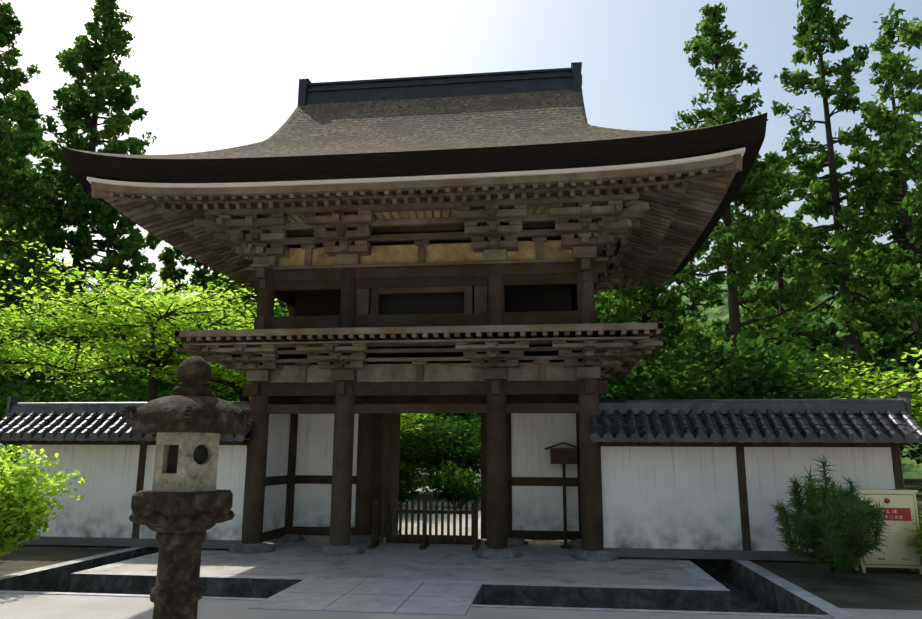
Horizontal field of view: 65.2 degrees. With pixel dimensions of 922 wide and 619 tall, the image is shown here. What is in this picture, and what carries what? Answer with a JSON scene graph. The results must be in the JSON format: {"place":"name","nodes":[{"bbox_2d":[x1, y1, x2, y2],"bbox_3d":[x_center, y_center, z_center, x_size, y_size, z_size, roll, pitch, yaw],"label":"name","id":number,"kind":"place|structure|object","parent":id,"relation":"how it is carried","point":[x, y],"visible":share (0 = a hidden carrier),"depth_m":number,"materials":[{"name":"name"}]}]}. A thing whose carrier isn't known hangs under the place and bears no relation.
{"place":"outdoors","nodes":[
{"label":"outdoors","id":0,"kind":"place"},
{"bbox_2d":[0,247,54,472],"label":"tree","id":1,"kind":"object","parent":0,"point":[12,443],"depth_m":68.59,"materials":[{"name":"green plant"}]},
{"bbox_2d":[0,260,144,396],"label":"maple","id":2,"kind":"object","parent":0,"point":[12,352],"depth_m":20.72,"materials":[{"name":"green plant"}]},
{"bbox_2d":[3,281,223,387],"bbox_3d":[-16.398,4.282,40.465,15.213,11.306,14.060,-1,-12,7],"label":"tall broadleaf tree","id":3,"kind":"object","parent":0,"point":[77,342],"depth_m":37.02,"materials":[{"name":"green plant"}]},
{"bbox_2d":[0,435,247,548],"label":"wall","id":4,"kind":"structure","parent":0,"point":[101,508],"depth_m":14.43,"materials":[{"name":"white paint"}]},
{"bbox_2d":[0,396,255,441],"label":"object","id":5,"kind":"structure","parent":0,"point":[65,421],"depth_m":14.51,"materials":[{"name":"grey tile"}]},
{"bbox_2d":[0,227,288,401],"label":"maple","id":6,"kind":"object","parent":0,"point":[157,299],"depth_m":20.08,"materials":[{"name":"green plant"}]},
{"bbox_2d":[78,286,288,400],"bbox_3d":[-11.916,3.994,35.644,11.621,9.986,12.464,-1,-12,7],"label":"tall broadleaf tree","id":7,"kind":"object","parent":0,"point":[277,311],"depth_m":33.80,"materials":[{"name":"green plant"}]},
{"bbox_2d":[129,353,250,400],"bbox_3d":[-6.418,3.347,22.739,8.118,6.199,7.696,-1,-12,7],"label":"maple","id":8,"kind":"object","parent":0,"point":[218,372],"depth_m":21.87,"materials":[{"name":"green plant"}]},
{"bbox_2d":[400,413,436,437],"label":"maple","id":9,"kind":"object","parent":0,"point":[417,416],"depth_m":25.67,"materials":[{"name":"green plant"}]},
{"bbox_2d":[262,413,578,532],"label":"wall panels","id":10,"kind":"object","parent":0,"point":[533,437],"depth_m":15.35,"materials":[{"name":"white paint"}]},
{"bbox_2d":[194,199,648,294],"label":"bracket beams","id":11,"kind":"structure","parent":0,"point":[309,252],"depth_m":14.24,"materials":[{"name":"brown wood"}]},
{"bbox_2d":[250,380,593,541],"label":"tie beams","id":12,"kind":"structure","parent":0,"point":[255,388],"depth_m":14.55,"materials":[{"name":"brown wood"}]},
{"bbox_2d":[211,203,636,285],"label":"gate brackets","id":13,"kind":"object","parent":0,"point":[584,235],"visible":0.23,"depth_m":14.19,"materials":[{"name":"brown wood"}]},
{"bbox_2d":[298,62,581,105],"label":"roof ridge","id":14,"kind":"structure","parent":0,"point":[521,81],"depth_m":17.11,"materials":[{"name":"grey metal"}]},
{"bbox_2d":[399,414,480,472],"bbox_3d":[-2.573,6.309,34.529,11.180,5.087,11.590,-1,-12,7],"label":"tree","id":15,"kind":"object","parent":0,"point":[402,451],"depth_m":32.28,"materials":[{"name":"green plant"}]},
{"bbox_2d":[434,417,480,476],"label":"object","id":16,"kind":"object","parent":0,"point":[477,471],"depth_m":36.29,"materials":[{"name":"green plant"}]},
{"bbox_2d":[0,473,921,618],"bbox_3d":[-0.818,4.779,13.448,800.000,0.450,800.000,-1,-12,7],"label":"ground","id":17,"kind":"structure","parent":0,"point":[538,579],"depth_m":10.74,"materials":[{"name":"grey stone"}]},
{"bbox_2d":[0,195,39,385],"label":"tree","id":18,"kind":"object","parent":17,"relation":"on","point":[1,218],"depth_m":56.16,"materials":[{"name":"green plant"}]},
{"bbox_2d":[0,204,52,394],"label":"tree","id":19,"kind":"object","parent":17,"relation":"on","point":[17,303],"depth_m":46.97,"materials":[{"name":"green plant"}]},
{"bbox_2d":[0,0,66,308],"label":"cedar","id":20,"kind":"object","parent":17,"relation":"on","point":[13,80],"depth_m":36.94,"materials":[{"name":"green plant"}]},
{"bbox_2d":[0,88,66,376],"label":"cedar","id":21,"kind":"object","parent":17,"relation":"on","point":[26,123],"depth_m":48.21,"materials":[{"name":"green plant"}]},
{"bbox_2d":[0,443,85,560],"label":"shrub","id":22,"kind":"object","parent":17,"relation":"on","point":[14,527],"depth_m":10.73,"materials":[{"name":"green plant"}]},
{"bbox_2d":[20,274,91,398],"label":"tree","id":23,"kind":"object","parent":17,"relation":"on","point":[35,374],"depth_m":46.54,"materials":[{"name":"green plant"}]},
{"bbox_2d":[1,0,162,391],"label":"cedar","id":24,"kind":"object","parent":17,"relation":"on","point":[119,101],"depth_m":40.26,"materials":[{"name":"green plant"}]},
{"bbox_2d":[0,363,170,453],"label":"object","id":25,"kind":"object","parent":17,"relation":"on","point":[7,387],"depth_m":27.60,"materials":[{"name":"green plant"}]},
{"bbox_2d":[79,252,124,388],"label":"tree","id":26,"kind":"object","parent":17,"relation":"on","point":[103,283],"depth_m":55.23,"materials":[{"name":"green plant"}]},
{"bbox_2d":[0,368,238,417],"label":"bush","id":27,"kind":"object","parent":17,"relation":"on","point":[94,392],"depth_m":23.43,"materials":[{"name":"green plant"}]},
{"bbox_2d":[120,246,188,397],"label":"tree","id":28,"kind":"object","parent":17,"relation":"on","point":[167,257],"depth_m":47.31,"materials":[{"name":"green plant"}]},
{"bbox_2d":[121,356,253,618],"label":"stone lantern","id":29,"kind":"object","parent":17,"relation":"on","point":[182,506],"visible":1,"depth_m":5.84,"materials":[{"name":"grey stone"}]},
{"bbox_2d":[159,247,250,319],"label":"cedar","id":30,"kind":"object","parent":17,"relation":"on","point":[198,277],"depth_m":47.79,"materials":[{"name":"green plant"}]},
{"bbox_2d":[203,274,281,400],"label":"tree","id":31,"kind":"object","parent":17,"relation":"on","point":[219,282],"depth_m":46.17,"materials":[{"name":"green plant"}]},
{"bbox_2d":[232,284,288,317],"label":"cedar","id":32,"kind":"object","parent":17,"relation":"on","point":[249,294],"depth_m":43.01,"materials":[{"name":"green plant"}]},
{"bbox_2d":[219,386,430,448],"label":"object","id":33,"kind":"object","parent":17,"relation":"on","point":[408,436],"visible":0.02,"depth_m":26.68,"materials":[{"name":"green plant"}]},
{"bbox_2d":[398,460,427,508],"bbox_3d":[-2.512,5.665,23.107,2.551,1.724,3.072,-1,-12,7],"label":"shrub","id":34,"kind":"object","parent":17,"relation":"on","point":[407,485],"depth_m":23.48,"materials":[{"name":"green plant"}]},
{"bbox_2d":[174,254,662,364],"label":"balcony","id":35,"kind":"structure","parent":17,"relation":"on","point":[262,275],"depth_m":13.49,"materials":[{"name":"brown wood"}]},
{"bbox_2d":[64,90,767,285],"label":"gate roof","id":36,"kind":"structure","parent":35,"relation":"on","point":[523,131],"depth_m":13.01,"materials":[{"name":"brown wood"}]},
{"bbox_2d":[88,151,744,282],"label":"roof eaves","id":37,"kind":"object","parent":36,"relation":"attached to","point":[677,186],"depth_m":14.27,"materials":[{"name":"brown wood"}]},
{"bbox_2d":[91,154,742,291],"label":"roof rafters","id":38,"kind":"object","parent":36,"relation":"attached to","point":[658,255],"visible":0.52,"depth_m":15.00,"materials":[{"name":"brown wood"}]},
{"bbox_2d":[87,147,744,290],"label":"gate eave beams","id":39,"kind":"structure","parent":35,"relation":"attached to","point":[578,175],"depth_m":12.73,"materials":[{"name":"brown wood"}]},
{"bbox_2d":[241,262,603,550],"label":"pillars","id":40,"kind":"structure","parent":17,"relation":"on","point":[499,492],"depth_m":13.94,"materials":[{"name":"brown wood"}]},
{"bbox_2d":[176,337,662,383],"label":"bracket beams","id":41,"kind":"structure","parent":40,"relation":"on","point":[478,368],"depth_m":13.76,"materials":[{"name":"brown wood"}]},
{"bbox_2d":[183,339,657,382],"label":"gate brackets","id":42,"kind":"object","parent":40,"relation":"on","point":[588,355],"visible":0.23,"depth_m":13.60,"materials":[{"name":"brown wood"}]},
{"bbox_2d":[242,381,606,543],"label":"crossbeams","id":43,"kind":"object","parent":40,"relation":"attached to","point":[470,397],"depth_m":14.23,"materials":[{"name":"brown wood"}]},
{"bbox_2d":[355,381,510,538],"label":"gate door panels","id":44,"kind":"object","parent":40,"relation":"attached to","point":[386,458],"visible":0.27,"depth_m":15.65,"materials":[{"name":"brown wood"}]},
{"bbox_2d":[229,529,618,561],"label":"pillar base stones","id":45,"kind":"object","parent":17,"relation":"on","point":[487,553],"visible":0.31,"depth_m":13.47,"materials":[{"name":"grey stone"}]},
{"bbox_2d":[368,499,479,550],"bbox_3d":[-0.734,4.330,14.557,2.180,0.930,0.560,-1,-12,7],"label":"picket barrier","id":46,"kind":"object","parent":17,"relation":"on","point":[424,536],"visible":1,"depth_m":14.51,"materials":[{"name":"brown wood"}]},
{"bbox_2d":[399,413,480,474],"bbox_3d":[-0.090,5.995,30.198,8.838,4.109,8.811,-1,-12,7],"label":"maple","id":47,"kind":"object","parent":17,"relation":"on","point":[463,438],"depth_m":29.31,"materials":[{"name":"green plant"}]},
{"bbox_2d":[421,459,480,507],"bbox_3d":[-0.114,6.241,25.874,2.909,1.715,2.578,-1,-12,7],"label":"shrub","id":48,"kind":"object","parent":17,"relation":"on","point":[453,478],"depth_m":25.60,"materials":[{"name":"green plant"}]},
{"bbox_2d":[421,413,480,482],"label":"tree","id":49,"kind":"object","parent":17,"relation":"on","point":[465,416],"depth_m":49.69,"materials":[{"name":"green plant"}]},
{"bbox_2d":[545,442,579,548],"bbox_3d":[2.117,3.780,14.724,0.766,2.103,0.340,-1,-12,7],"label":"notice box","id":50,"kind":"object","parent":17,"relation":"on","point":[563,456],"visible":0.88,"depth_m":14.76,"materials":[{"name":"brown wood"}]},
{"bbox_2d":[595,290,670,394],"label":"tree","id":51,"kind":"object","parent":17,"relation":"on","point":[599,313],"depth_m":52.00,"materials":[{"name":"green plant"}]},
{"bbox_2d":[594,273,702,398],"bbox_3d":[9.834,1.135,37.334,7.585,16.349,5.733,-4,-12,22],"label":"cedar","id":52,"kind":"object","parent":17,"relation":"on","point":[609,301],"depth_m":36.81,"materials":[{"name":"green plant"}]},
{"bbox_2d":[627,285,683,397],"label":"tree","id":53,"kind":"object","parent":17,"relation":"on","point":[632,303],"depth_m":43.46,"materials":[{"name":"green plant"}]},
{"bbox_2d":[660,240,740,379],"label":"tree","id":54,"kind":"object","parent":17,"relation":"on","point":[718,279],"depth_m":64.65,"materials":[{"name":"green plant"}]},
{"bbox_2d":[633,2,851,392],"bbox_3d":[11.172,-2.830,28.889,7.796,20.775,7.855,11,-16,-42],"label":"cedar","id":55,"kind":"object","parent":17,"relation":"on","point":[706,50],"depth_m":28.68,"materials":[{"name":"green plant"}]},
{"bbox_2d":[601,328,903,399],"bbox_3d":[6.068,3.304,19.109,10.093,5.002,9.067,-1,-12,7],"label":"bush","id":56,"kind":"object","parent":17,"relation":"on","point":[641,390],"depth_m":16.90,"materials":[{"name":"green plant"}]},
{"bbox_2d":[713,151,831,397],"bbox_3d":[18.499,0.144,39.700,7.492,19.313,8.915,-8,-14,36],"label":"tree","id":57,"kind":"object","parent":17,"relation":"on","point":[785,248],"depth_m":39.73,"materials":[{"name":"green plant"}]},
{"bbox_2d":[702,153,848,396],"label":"tree","id":58,"kind":"object","parent":17,"relation":"on","point":[831,330],"depth_m":48.50,"materials":[{"name":"green plant"}]},
{"bbox_2d":[640,308,921,464],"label":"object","id":59,"kind":"object","parent":17,"relation":"on","point":[740,345],"depth_m":19.01,"materials":[{"name":"green plant"}]},
{"bbox_2d":[772,456,890,578],"bbox_3d":[5.646,3.192,11.184,1.673,1.882,1.784,-1,-12,7],"label":"shrub","id":60,"kind":"object","parent":17,"relation":"on","point":[825,521],"depth_m":10.73,"materials":[{"name":"green plant"}]},
{"bbox_2d":[755,0,920,397],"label":"cedar","id":61,"kind":"object","parent":17,"relation":"on","point":[816,205],"depth_m":32.59,"materials":[{"name":"green plant"}]},
{"bbox_2d":[792,172,900,397],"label":"tree","id":62,"kind":"object","parent":17,"relation":"on","point":[838,343],"depth_m":47.06,"materials":[{"name":"green plant"}]},
{"bbox_2d":[808,346,921,427],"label":"maple","id":63,"kind":"object","parent":17,"relation":"on","point":[890,391],"depth_m":16.55,"materials":[{"name":"green plant"}]},
{"bbox_2d":[832,316,917,395],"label":"tree","id":64,"kind":"object","parent":17,"relation":"on","point":[907,325],"depth_m":47.37,"materials":[{"name":"green plant"}]},
{"bbox_2d":[842,328,921,405],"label":"tree","id":65,"kind":"object","parent":17,"relation":"on","point":[906,345],"visible":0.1,"depth_m":36.58,"materials":[{"name":"green plant"}]},
{"bbox_2d":[843,489,921,573],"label":"fire hose cabinet","id":66,"kind":"object","parent":17,"relation":"on","point":[900,506],"visible":0.69,"depth_m":11.56,"materials":[{"name":"beige metal"}]},
{"bbox_2d":[846,33,921,368],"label":"cedar","id":67,"kind":"object","parent":17,"relation":"on","point":[870,249],"depth_m":37.40,"materials":[{"name":"green plant"}]},
{"bbox_2d":[862,166,921,387],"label":"tree","id":68,"kind":"object","parent":17,"relation":"on","point":[897,233],"depth_m":37.53,"materials":[{"name":"green plant"}]},
{"bbox_2d":[868,3,921,326],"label":"cedar","id":69,"kind":"object","parent":17,"relation":"on","point":[901,148],"depth_m":24.36,"materials":[{"name":"green plant"}]},
{"bbox_2d":[907,512,921,558],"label":"low shrub","id":70,"kind":"object","parent":17,"relation":"on","point":[918,540],"visible":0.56,"depth_m":11.36,"materials":[{"name":"green plant"}]},
{"bbox_2d":[0,241,921,476],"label":"wooded hill","id":71,"kind":"structure","parent":0,"point":[911,468],"depth_m":122.25,"materials":[{"name":"green plant"}]},
{"bbox_2d":[0,0,921,320],"label":"sky","id":72,"kind":"structure","parent":0,"point":[214,74],"materials":[{"name":"white"}]},
{"bbox_2d":[600,442,910,561],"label":"wall","id":73,"kind":"structure","parent":0,"point":[670,497],"depth_m":13.04,"materials":[{"name":"white paint"}]},
{"bbox_2d":[589,391,921,442],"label":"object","id":74,"kind":"structure","parent":0,"point":[788,420],"depth_m":12.96,"materials":[{"name":"grey tile"}]}
]}

